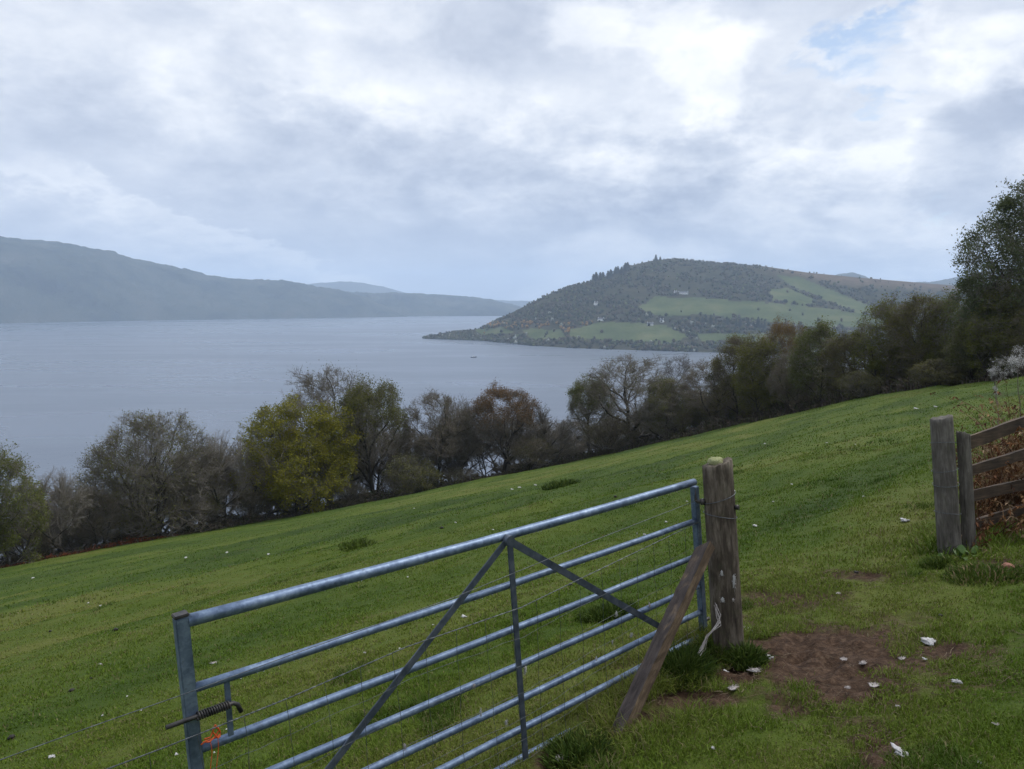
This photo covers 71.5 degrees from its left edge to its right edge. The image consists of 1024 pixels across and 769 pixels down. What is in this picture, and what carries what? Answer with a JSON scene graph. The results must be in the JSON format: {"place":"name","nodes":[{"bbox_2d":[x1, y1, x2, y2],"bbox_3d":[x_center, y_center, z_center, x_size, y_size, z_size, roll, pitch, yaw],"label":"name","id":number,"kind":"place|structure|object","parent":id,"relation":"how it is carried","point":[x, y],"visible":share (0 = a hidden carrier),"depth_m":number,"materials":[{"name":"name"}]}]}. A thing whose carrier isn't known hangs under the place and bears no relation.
{"place":"outdoors","nodes":[
{"label":"outdoors","id":0,"kind":"place"},
{"bbox_2d":[0,236,407,322],"bbox_3d":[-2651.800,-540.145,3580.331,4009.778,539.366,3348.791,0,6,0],"label":"hill","id":1,"kind":"structure","parent":0,"point":[41,281],"depth_m":3973.32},
{"bbox_2d":[306,281,532,306],"bbox_3d":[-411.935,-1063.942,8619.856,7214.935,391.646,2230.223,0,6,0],"label":"hill","id":2,"kind":"structure","parent":0,"point":[350,286],"depth_m":8689.30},
{"bbox_2d":[346,291,521,315],"bbox_3d":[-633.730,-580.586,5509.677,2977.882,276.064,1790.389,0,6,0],"label":"hill","id":3,"kind":"structure","parent":0,"point":[413,304],"depth_m":5272.64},
{"bbox_2d":[0,316,885,560],"bbox_3d":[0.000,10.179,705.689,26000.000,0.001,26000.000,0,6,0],"label":"water","id":4,"kind":"structure","parent":0,"point":[68,390],"depth_m":961.11,"materials":[{"name":"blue liquid"}]},
{"bbox_2d":[0,376,1023,768],"bbox_3d":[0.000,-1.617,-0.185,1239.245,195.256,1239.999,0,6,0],"label":"field","id":5,"kind":"structure","parent":0,"point":[834,644],"depth_m":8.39,"materials":[{"name":"plant"}]},
{"bbox_2d":[0,486,50,557],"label":"tree","id":6,"kind":"object","parent":5,"relation":"on","point":[14,516],"visible":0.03,"depth_m":59.22,"materials":[{"name":"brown plant"}]},
{"bbox_2d":[0,439,53,567],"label":"birch tree","id":7,"kind":"object","parent":5,"relation":"on","point":[36,519],"visible":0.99,"depth_m":52.83,"materials":[{"name":"green plant"}]},
{"bbox_2d":[0,527,56,561],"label":"thicket","id":8,"kind":"object","parent":5,"relation":"on","point":[48,547],"visible":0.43,"depth_m":56.12,"materials":[{"name":"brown plant"}]},
{"bbox_2d":[10,503,67,549],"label":"tree","id":9,"kind":"object","parent":5,"relation":"on","point":[53,525],"visible":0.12,"depth_m":59.69,"materials":[{"name":"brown plant"}]},
{"bbox_2d":[22,489,84,547],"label":"tree","id":10,"kind":"object","parent":5,"relation":"on","point":[55,506],"visible":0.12,"depth_m":62.17,"materials":[{"name":"brown plant"}]},
{"bbox_2d":[29,464,98,551],"bbox_3d":[-36.422,10.353,57.619,5.103,8.179,5.183,-6,9,-43],"label":"tree","id":11,"kind":"object","parent":5,"relation":"on","point":[60,495],"visible":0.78,"depth_m":57.20,"materials":[{"name":"green plant"}]},
{"bbox_2d":[51,518,113,553],"bbox_3d":[-36.450,13.068,60.580,5.852,3.052,5.849,-3,7,-21],"label":"thicket","id":12,"kind":"object","parent":5,"relation":"on","point":[73,544],"visible":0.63,"depth_m":59.88,"materials":[{"name":"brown plant"}]},
{"bbox_2d":[64,483,126,545],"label":"tree","id":13,"kind":"object","parent":5,"relation":"on","point":[93,513],"visible":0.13,"depth_m":62.98,"materials":[{"name":"brown plant"}]},
{"bbox_2d":[67,478,127,548],"bbox_3d":[-34.926,11.211,59.933,4.528,6.362,4.610,3,7,21],"label":"tree","id":14,"kind":"object","parent":5,"relation":"on","point":[112,514],"visible":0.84,"depth_m":59.45,"materials":[{"name":"brown plant"}]},
{"bbox_2d":[66,408,223,541],"bbox_3d":[-32.605,8.610,64.540,13.462,13.667,12.984,-4,8,-33],"label":"tree","id":15,"kind":"object","parent":5,"relation":"on","point":[151,471],"visible":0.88,"depth_m":63.24,"materials":[{"name":"green plant"}]},
{"bbox_2d":[162,494,225,534],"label":"thicket","id":16,"kind":"object","parent":5,"relation":"on","point":[214,509],"visible":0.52,"depth_m":66.29,"materials":[{"name":"brown plant"}]},
{"bbox_2d":[166,456,224,521],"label":"tree","id":17,"kind":"object","parent":5,"relation":"on","point":[192,490],"visible":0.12,"depth_m":71.28,"materials":[{"name":"brown plant"}]},
{"bbox_2d":[168,441,228,528],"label":"tree","id":18,"kind":"object","parent":5,"relation":"on","point":[220,482],"visible":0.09,"depth_m":71.93,"materials":[{"name":"brown plant"}]},
{"bbox_2d":[183,466,240,517],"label":"tree","id":19,"kind":"object","parent":5,"relation":"on","point":[226,491],"visible":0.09,"depth_m":75.75,"materials":[{"name":"brown plant"}]},
{"bbox_2d":[187,429,264,524],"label":"tree","id":20,"kind":"object","parent":5,"relation":"on","point":[238,467],"visible":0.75,"depth_m":68.92,"materials":[{"name":"brown plant"}]},
{"bbox_2d":[214,437,275,514],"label":"tree","id":21,"kind":"object","parent":5,"relation":"on","point":[232,486],"visible":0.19,"depth_m":75.75,"materials":[{"name":"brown plant"}]},
{"bbox_2d":[220,488,274,522],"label":"thicket","id":22,"kind":"object","parent":5,"relation":"on","point":[246,508],"visible":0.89,"depth_m":70.32,"materials":[{"name":"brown plant"}]},
{"bbox_2d":[245,445,297,515],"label":"tree","id":23,"kind":"object","parent":5,"relation":"on","point":[263,485],"visible":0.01,"depth_m":79.74,"materials":[{"name":"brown plant"}]},
{"bbox_2d":[223,390,367,518],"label":"oak tree","id":24,"kind":"object","parent":5,"relation":"on","point":[283,484],"visible":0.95,"depth_m":71.86,"materials":[{"name":"green plant"}]},
{"bbox_2d":[274,491,324,515],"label":"thicket","id":25,"kind":"object","parent":5,"relation":"on","point":[299,498],"visible":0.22,"depth_m":74.50,"materials":[{"name":"brown plant"}]},
{"bbox_2d":[286,444,327,504],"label":"tree","id":26,"kind":"object","parent":5,"relation":"on","point":[321,475],"visible":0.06,"depth_m":79.55,"materials":[{"name":"green plant"}]},
{"bbox_2d":[269,360,386,501],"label":"oak tree","id":27,"kind":"object","parent":5,"relation":"on","point":[322,388],"visible":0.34,"depth_m":80.14,"materials":[{"name":"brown plant"}]},
{"bbox_2d":[321,480,371,506],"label":"thicket","id":28,"kind":"object","parent":5,"relation":"on","point":[354,491],"visible":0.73,"depth_m":76.78,"materials":[{"name":"brown plant"}]},
{"bbox_2d":[337,537,376,551],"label":"grass tussock","id":29,"kind":"object","parent":5,"relation":"on","point":[352,544],"depth_m":17.80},
{"bbox_2d":[338,431,377,499],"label":"tree","id":30,"kind":"object","parent":5,"relation":"on","point":[362,477],"visible":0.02,"depth_m":86.84,"materials":[{"name":"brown plant"}]},
{"bbox_2d":[334,372,410,491],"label":"tree","id":31,"kind":"object","parent":5,"relation":"on","point":[361,398],"visible":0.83,"depth_m":78.40,"materials":[{"name":"green plant"}]},
{"bbox_2d":[354,430,400,491],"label":"tree","id":32,"kind":"object","parent":5,"relation":"on","point":[383,469],"visible":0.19,"depth_m":85.98,"materials":[{"name":"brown plant"}]},
{"bbox_2d":[356,415,400,490],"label":"tree","id":33,"kind":"object","parent":5,"relation":"on","point":[378,457],"visible":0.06,"depth_m":88.46,"materials":[{"name":"brown plant"}]},
{"bbox_2d":[377,472,414,492],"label":"thicket","id":34,"kind":"object","parent":5,"relation":"on","point":[386,481],"visible":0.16,"depth_m":81.82,"materials":[{"name":"brown plant"}]},
{"bbox_2d":[377,431,424,491],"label":"tree","id":35,"kind":"object","parent":5,"relation":"on","point":[395,458],"visible":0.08,"depth_m":87.61,"materials":[{"name":"green plant"}]},
{"bbox_2d":[380,452,442,496],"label":"bush","id":36,"kind":"object","parent":5,"relation":"on","point":[422,481],"visible":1,"depth_m":77.23,"materials":[{"name":"green plant"}]},
{"bbox_2d":[381,428,441,481],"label":"tree","id":37,"kind":"object","parent":5,"relation":"on","point":[411,452],"visible":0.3,"depth_m":84.78,"materials":[{"name":"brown plant"}]},
{"bbox_2d":[397,388,473,481],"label":"oak tree","id":38,"kind":"object","parent":5,"relation":"on","point":[433,428],"visible":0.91,"depth_m":81.80,"materials":[{"name":"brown plant"}]},
{"bbox_2d":[407,423,470,483],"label":"tree","id":39,"kind":"object","parent":5,"relation":"on","point":[454,464],"visible":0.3,"depth_m":84.05,"materials":[{"name":"brown plant"}]},
{"bbox_2d":[429,424,480,478],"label":"tree","id":40,"kind":"object","parent":5,"relation":"on","point":[456,459],"visible":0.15,"depth_m":86.19,"materials":[{"name":"brown plant"}]},
{"bbox_2d":[439,466,481,485],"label":"thicket","id":41,"kind":"object","parent":5,"relation":"on","point":[462,475],"visible":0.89,"depth_m":82.52,"materials":[{"name":"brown plant"}]},
{"bbox_2d":[435,393,486,473],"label":"tree","id":42,"kind":"object","parent":5,"relation":"on","point":[469,414],"visible":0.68,"depth_m":83.67,"materials":[{"name":"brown plant"}]},
{"bbox_2d":[442,417,486,474],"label":"tree","id":43,"kind":"object","parent":5,"relation":"on","point":[463,448],"visible":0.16,"depth_m":85.38,"materials":[{"name":"brown plant"}]},
{"bbox_2d":[466,412,508,475],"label":"tree","id":44,"kind":"object","parent":5,"relation":"on","point":[483,464],"visible":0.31,"depth_m":86.61,"materials":[{"name":"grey plant"}]},
{"bbox_2d":[478,412,522,473],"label":"tree","id":45,"kind":"object","parent":5,"relation":"on","point":[493,462],"visible":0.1,"depth_m":92.53,"materials":[{"name":"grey plant"}]},
{"bbox_2d":[462,377,544,474],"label":"tree","id":46,"kind":"object","parent":5,"relation":"on","point":[484,405],"visible":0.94,"depth_m":82.60,"materials":[{"name":"brown plant"}]},
{"bbox_2d":[487,464,522,474],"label":"thicket","id":47,"kind":"object","parent":5,"relation":"on","point":[499,469],"visible":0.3,"depth_m":86.01,"materials":[{"name":"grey plant"}]},
{"bbox_2d":[0,354,1023,568],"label":"undergrowth","id":48,"kind":"object","parent":5,"relation":"on","point":[891,386],"visible":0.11,"depth_m":68.46,"materials":[{"name":"plant"}]},
{"bbox_2d":[484,415,539,464],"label":"tree","id":49,"kind":"object","parent":5,"relation":"on","point":[512,459],"visible":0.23,"depth_m":87.64,"materials":[{"name":"brown plant"}]},
{"bbox_2d":[506,435,562,469],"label":"thicket","id":50,"kind":"object","parent":5,"relation":"on","point":[527,455],"visible":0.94,"depth_m":81.70,"materials":[{"name":"green plant"}]},
{"bbox_2d":[513,398,557,464],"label":"tree","id":51,"kind":"object","parent":5,"relation":"on","point":[541,416],"visible":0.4,"depth_m":85.14,"materials":[{"name":"brown plant"}]},
{"bbox_2d":[522,418,575,461],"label":"tree","id":52,"kind":"object","parent":5,"relation":"on","point":[557,427],"visible":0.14,"depth_m":89.77,"materials":[{"name":"brown plant"}]},
{"bbox_2d":[541,478,581,489],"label":"grass tussock","id":53,"kind":"object","parent":5,"relation":"on","point":[554,484],"depth_m":25.57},
{"bbox_2d":[540,433,583,456],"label":"tree","id":54,"kind":"object","parent":5,"relation":"on","point":[569,444],"visible":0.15,"depth_m":89.89,"materials":[{"name":"brown plant"}]},
{"bbox_2d":[536,419,589,461],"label":"tree","id":55,"kind":"object","parent":5,"relation":"on","point":[561,433],"visible":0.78,"depth_m":83.74,"materials":[{"name":"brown plant"}]},
{"bbox_2d":[547,445,591,461],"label":"thicket","id":56,"kind":"object","parent":5,"relation":"on","point":[573,452],"visible":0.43,"depth_m":85.78,"materials":[{"name":"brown plant"}]},
{"bbox_2d":[553,417,596,457],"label":"tree","id":57,"kind":"object","parent":5,"relation":"on","point":[573,428],"visible":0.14,"depth_m":95.38,"materials":[{"name":"grey plant"}]},
{"bbox_2d":[539,723,622,768],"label":"grass tussock","id":58,"kind":"object","parent":5,"relation":"on","point":[576,753],"depth_m":3.59,"materials":[{"name":"plant"}]},
{"bbox_2d":[565,373,615,448],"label":"tree","id":59,"kind":"object","parent":5,"relation":"on","point":[574,393],"visible":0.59,"depth_m":85.52,"materials":[{"name":"green plant"}]},
{"bbox_2d":[575,598,637,623],"bbox_3d":[0.825,1.994,6.257,0.624,0.239,0.588,0,6,0],"label":"grass tussock","id":60,"kind":"object","parent":5,"relation":"on","point":[597,612],"depth_m":6.19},
{"bbox_2d":[572,413,641,454],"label":"thicket","id":61,"kind":"object","parent":5,"relation":"on","point":[604,426],"visible":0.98,"depth_m":80.96,"materials":[{"name":"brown plant"}]},
{"bbox_2d":[607,727,638,746],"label":"grass tussock","id":62,"kind":"object","parent":5,"relation":"on","point":[618,735],"depth_m":3.67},
{"bbox_2d":[573,351,682,448],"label":"oak tree","id":63,"kind":"object","parent":5,"relation":"on","point":[605,376],"visible":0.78,"depth_m":82.95,"materials":[{"name":"brown plant"}]},
{"bbox_2d":[625,394,679,439],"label":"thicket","id":64,"kind":"object","parent":5,"relation":"on","point":[645,416],"visible":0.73,"depth_m":79.15,"materials":[{"name":"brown plant"}]},
{"bbox_2d":[611,541,714,737],"bbox_3d":[0.865,1.418,4.022,0.081,0.074,1.285,-6,40,49],"label":"timber prop","id":65,"kind":"object","parent":5,"relation":"on","point":[638,692],"visible":0.95,"depth_m":3.98,"materials":[{"name":"wood"}]},
{"bbox_2d":[637,374,695,438],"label":"tree","id":66,"kind":"object","parent":5,"relation":"on","point":[671,382],"visible":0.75,"depth_m":79.36,"materials":[{"name":"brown plant"}]},
{"bbox_2d":[659,351,696,426],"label":"tree","id":67,"kind":"object","parent":5,"relation":"on","point":[671,372],"visible":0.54,"depth_m":81.88,"materials":[{"name":"grey plant"}]},
{"bbox_2d":[635,639,722,689],"bbox_3d":[0.999,1.707,4.307,0.576,0.289,0.573,-6,9,-42],"label":"grass tussock","id":68,"kind":"object","parent":5,"relation":"on","point":[689,659],"depth_m":4.24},
{"bbox_2d":[675,357,741,423],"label":"oak tree","id":69,"kind":"object","parent":5,"relation":"on","point":[692,381],"visible":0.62,"depth_m":77.25,"materials":[{"name":"brown plant"}]},
{"bbox_2d":[683,395,734,427],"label":"tree","id":70,"kind":"object","parent":5,"relation":"on","point":[699,419],"visible":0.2,"depth_m":81.02,"materials":[{"name":"green plant"}]},
{"bbox_2d":[685,632,736,665],"bbox_3d":[1.260,1.637,4.468,0.344,0.178,0.380,4,8,31],"label":"grass tussock","id":71,"kind":"object","parent":5,"relation":"on","point":[719,654],"depth_m":4.40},
{"bbox_2d":[694,457,743,652],"bbox_3d":[1.312,1.219,4.479,0.271,1.539,0.208,-4,1,0],"label":"gate post","id":72,"kind":"object","parent":5,"relation":"on","point":[718,503],"visible":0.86,"depth_m":4.40,"materials":[{"name":"wood"}]},
{"bbox_2d":[0,499,700,768],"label":"wire fence","id":73,"kind":"object","parent":72,"relation":"attached to","point":[423,673],"visible":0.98,"depth_m":3.21,"materials":[{"name":"metal"}]},
{"bbox_2d":[165,479,709,768],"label":"field gate","id":74,"kind":"structure","parent":72,"relation":"attached to","point":[184,621],"depth_m":3.28,"materials":[{"name":"metal"}]},
{"bbox_2d":[200,724,221,768],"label":"baler twine","id":75,"kind":"object","parent":74,"relation":"attached to","point":[217,736],"visible":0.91,"depth_m":2.57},
{"bbox_2d":[699,603,720,655],"bbox_3d":[1.203,1.500,4.337,0.178,0.298,0.061,-5,8,-36],"label":"wool strand","id":76,"kind":"object","parent":72,"relation":"hanging from","point":[709,633],"visible":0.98,"depth_m":4.35},
{"bbox_2d":[701,332,768,421],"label":"tree","id":77,"kind":"object","parent":5,"relation":"on","point":[730,357],"visible":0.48,"depth_m":75.02,"materials":[{"name":"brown plant"}]},
{"bbox_2d":[722,632,777,671],"bbox_3d":[1.437,1.633,4.349,0.362,0.160,0.361,0,6,0],"label":"grass tussock","id":78,"kind":"object","parent":5,"relation":"on","point":[755,655],"depth_m":4.30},
{"bbox_2d":[730,331,790,420],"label":"birch tree","id":79,"kind":"object","parent":5,"relation":"on","point":[744,386],"visible":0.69,"depth_m":69.64,"materials":[{"name":"green plant"}]},
{"bbox_2d":[752,315,810,396],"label":"tree","id":80,"kind":"object","parent":5,"relation":"on","point":[785,332],"visible":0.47,"depth_m":70.78,"materials":[{"name":"green plant"}]},
{"bbox_2d":[765,352,818,411],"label":"tree","id":81,"kind":"object","parent":5,"relation":"on","point":[780,366],"visible":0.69,"depth_m":65.39,"materials":[{"name":"green plant"}]},
{"bbox_2d":[786,315,848,400],"bbox_3d":[27.351,-1.859,63.413,5.535,8.943,5.596,4,7,29],"label":"birch tree","id":82,"kind":"object","parent":5,"relation":"on","point":[815,334],"visible":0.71,"depth_m":62.68,"materials":[{"name":"green plant"}]},
{"bbox_2d":[645,564,1023,762],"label":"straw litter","id":83,"kind":"object","parent":5,"relation":"on","point":[864,678],"visible":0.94,"depth_m":3.82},
{"bbox_2d":[814,329,890,395],"bbox_3d":[28.730,-1.467,60.215,6.332,6.457,6.534,4,8,32],"label":"tree","id":84,"kind":"object","parent":5,"relation":"on","point":[840,344],"visible":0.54,"depth_m":59.63,"materials":[{"name":"green plant"}]},
{"bbox_2d":[833,369,885,398],"bbox_3d":[27.567,0.033,55.840,3.835,2.588,3.773,-4,7,-29],"label":"bush","id":85,"kind":"object","parent":5,"relation":"on","point":[866,378],"visible":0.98,"depth_m":55.41,"materials":[{"name":"green plant"}]},
{"bbox_2d":[847,291,916,384],"bbox_3d":[29.846,-2.933,57.075,5.812,9.033,5.678,1,7,11],"label":"birch tree","id":86,"kind":"object","parent":5,"relation":"on","point":[874,364],"visible":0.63,"depth_m":56.45,"materials":[{"name":"green plant"}]},
{"bbox_2d":[890,742,908,757],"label":"wool tuft","id":87,"kind":"object","parent":5,"relation":"on","point":[895,747],"visible":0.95,"depth_m":3.00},
{"bbox_2d":[889,347,935,380],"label":"tree","id":88,"kind":"object","parent":5,"relation":"on","point":[904,370],"visible":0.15,"depth_m":55.50,"materials":[{"name":"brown plant"}]},
{"bbox_2d":[874,290,957,380],"bbox_3d":[31.184,-3.077,54.618,6.626,8.284,6.837,1,7,7],"label":"tree","id":89,"kind":"object","parent":5,"relation":"on","point":[911,313],"visible":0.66,"depth_m":53.64,"materials":[{"name":"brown plant"}]},
{"bbox_2d":[921,637,935,645],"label":"wool tuft","id":90,"kind":"object","parent":5,"relation":"on","point":[929,641],"visible":1,"depth_m":4.22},
{"bbox_2d":[904,358,971,386],"bbox_3d":[28.672,-0.703,47.591,3.965,2.221,4.030,2,7,13],"label":"bush","id":91,"kind":"object","parent":5,"relation":"on","point":[927,368],"visible":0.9,"depth_m":47.33,"materials":[{"name":"green plant"}]},
{"bbox_2d":[917,554,961,569],"bbox_3d":[3.429,1.425,5.711,0.323,0.140,0.336,0,6,0],"label":"grass tussock","id":92,"kind":"object","parent":5,"relation":"on","point":[932,561],"depth_m":5.69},
{"bbox_2d":[911,286,975,374],"bbox_3d":[32.051,-3.152,52.473,4.981,8.385,4.866,5,8,37],"label":"birch tree","id":93,"kind":"object","parent":5,"relation":"on","point":[942,340],"visible":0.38,"depth_m":51.98,"materials":[{"name":"green plant"}]},
{"bbox_2d":[930,414,961,554],"bbox_3d":[3.680,0.988,6.018,0.202,1.467,0.202,-4,0,0],"label":"fence post","id":94,"kind":"object","parent":5,"relation":"on","point":[946,502],"visible":0.88,"depth_m":5.95,"materials":[{"name":"wood"}]},
{"bbox_2d":[953,545,968,560],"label":"dock plant","id":95,"kind":"object","parent":5,"relation":"on","point":[960,549],"visible":0.69,"depth_m":5.82,"materials":[{"name":"green plant"}]},
{"bbox_2d":[933,321,1009,374],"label":"birch tree","id":96,"kind":"object","parent":5,"relation":"on","point":[957,352],"visible":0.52,"depth_m":46.54,"materials":[{"name":"green plant"}]},
{"bbox_2d":[930,369,1023,554],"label":"dead bracken","id":97,"kind":"object","parent":5,"relation":"on","point":[1014,471],"visible":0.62,"depth_m":6.77,"materials":[{"name":"plant"}]},
{"bbox_2d":[935,174,1023,366],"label":"tree","id":98,"kind":"object","parent":5,"relation":"on","point":[992,265],"visible":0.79,"depth_m":44.29,"materials":[{"name":"green plant"}]},
{"bbox_2d":[939,561,1023,586],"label":"grass tussock","id":99,"kind":"object","parent":5,"relation":"on","point":[991,570],"depth_m":5.20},
{"bbox_2d":[956,416,1023,550],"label":"wooden gate","id":100,"kind":"structure","parent":5,"relation":"on","point":[968,470],"depth_m":6.17,"materials":[{"name":"wood"}]},
{"bbox_2d":[958,274,1023,380],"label":"birch tree","id":101,"kind":"object","parent":5,"relation":"on","point":[974,345],"visible":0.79,"depth_m":43.62,"materials":[{"name":"green plant"}]},
{"bbox_2d":[987,354,1012,403],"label":"sapling","id":102,"kind":"object","parent":5,"relation":"on","point":[992,373],"visible":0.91,"depth_m":22.60,"materials":[{"name":"white plant"}]},
{"bbox_2d":[981,178,1023,351],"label":"tree","id":103,"kind":"object","parent":5,"relation":"on","point":[1014,239],"visible":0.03,"depth_m":47.90,"materials":[{"name":"green plant"}]},
{"bbox_2d":[997,301,1023,375],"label":"tree","id":104,"kind":"object","parent":5,"relation":"on","point":[1017,320],"visible":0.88,"depth_m":41.70,"materials":[{"name":"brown plant"}]},
{"bbox_2d":[1002,345,1023,374],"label":"sapling","id":105,"kind":"object","parent":5,"relation":"on","point":[1013,360],"visible":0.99,"depth_m":21.20,"materials":[{"name":"white plant"}]},
{"bbox_2d":[0,0,1023,300],"label":"sky","id":106,"kind":"structure","parent":0,"point":[509,150],"materials":[{"name":"white"}]},
{"bbox_2d":[430,259,971,354],"bbox_3d":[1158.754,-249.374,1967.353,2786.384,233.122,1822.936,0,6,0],"label":"headland","id":107,"kind":"structure","parent":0,"point":[691,304],"depth_m":1716.47,"materials":[{"name":"plant"}]},
{"bbox_2d":[422,258,1015,355],"bbox_3d":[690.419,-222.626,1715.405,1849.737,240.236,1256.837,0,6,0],"label":"woodland","id":108,"kind":"object","parent":107,"relation":"on","point":[523,317],"visible":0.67,"depth_m":1748.93,"materials":[{"name":"plant"}]},
{"bbox_2d":[837,266,1016,285],"bbox_3d":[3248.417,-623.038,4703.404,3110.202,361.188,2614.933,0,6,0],"label":"hill","id":109,"kind":"structure","parent":0,"point":[951,281],"depth_m":5020.41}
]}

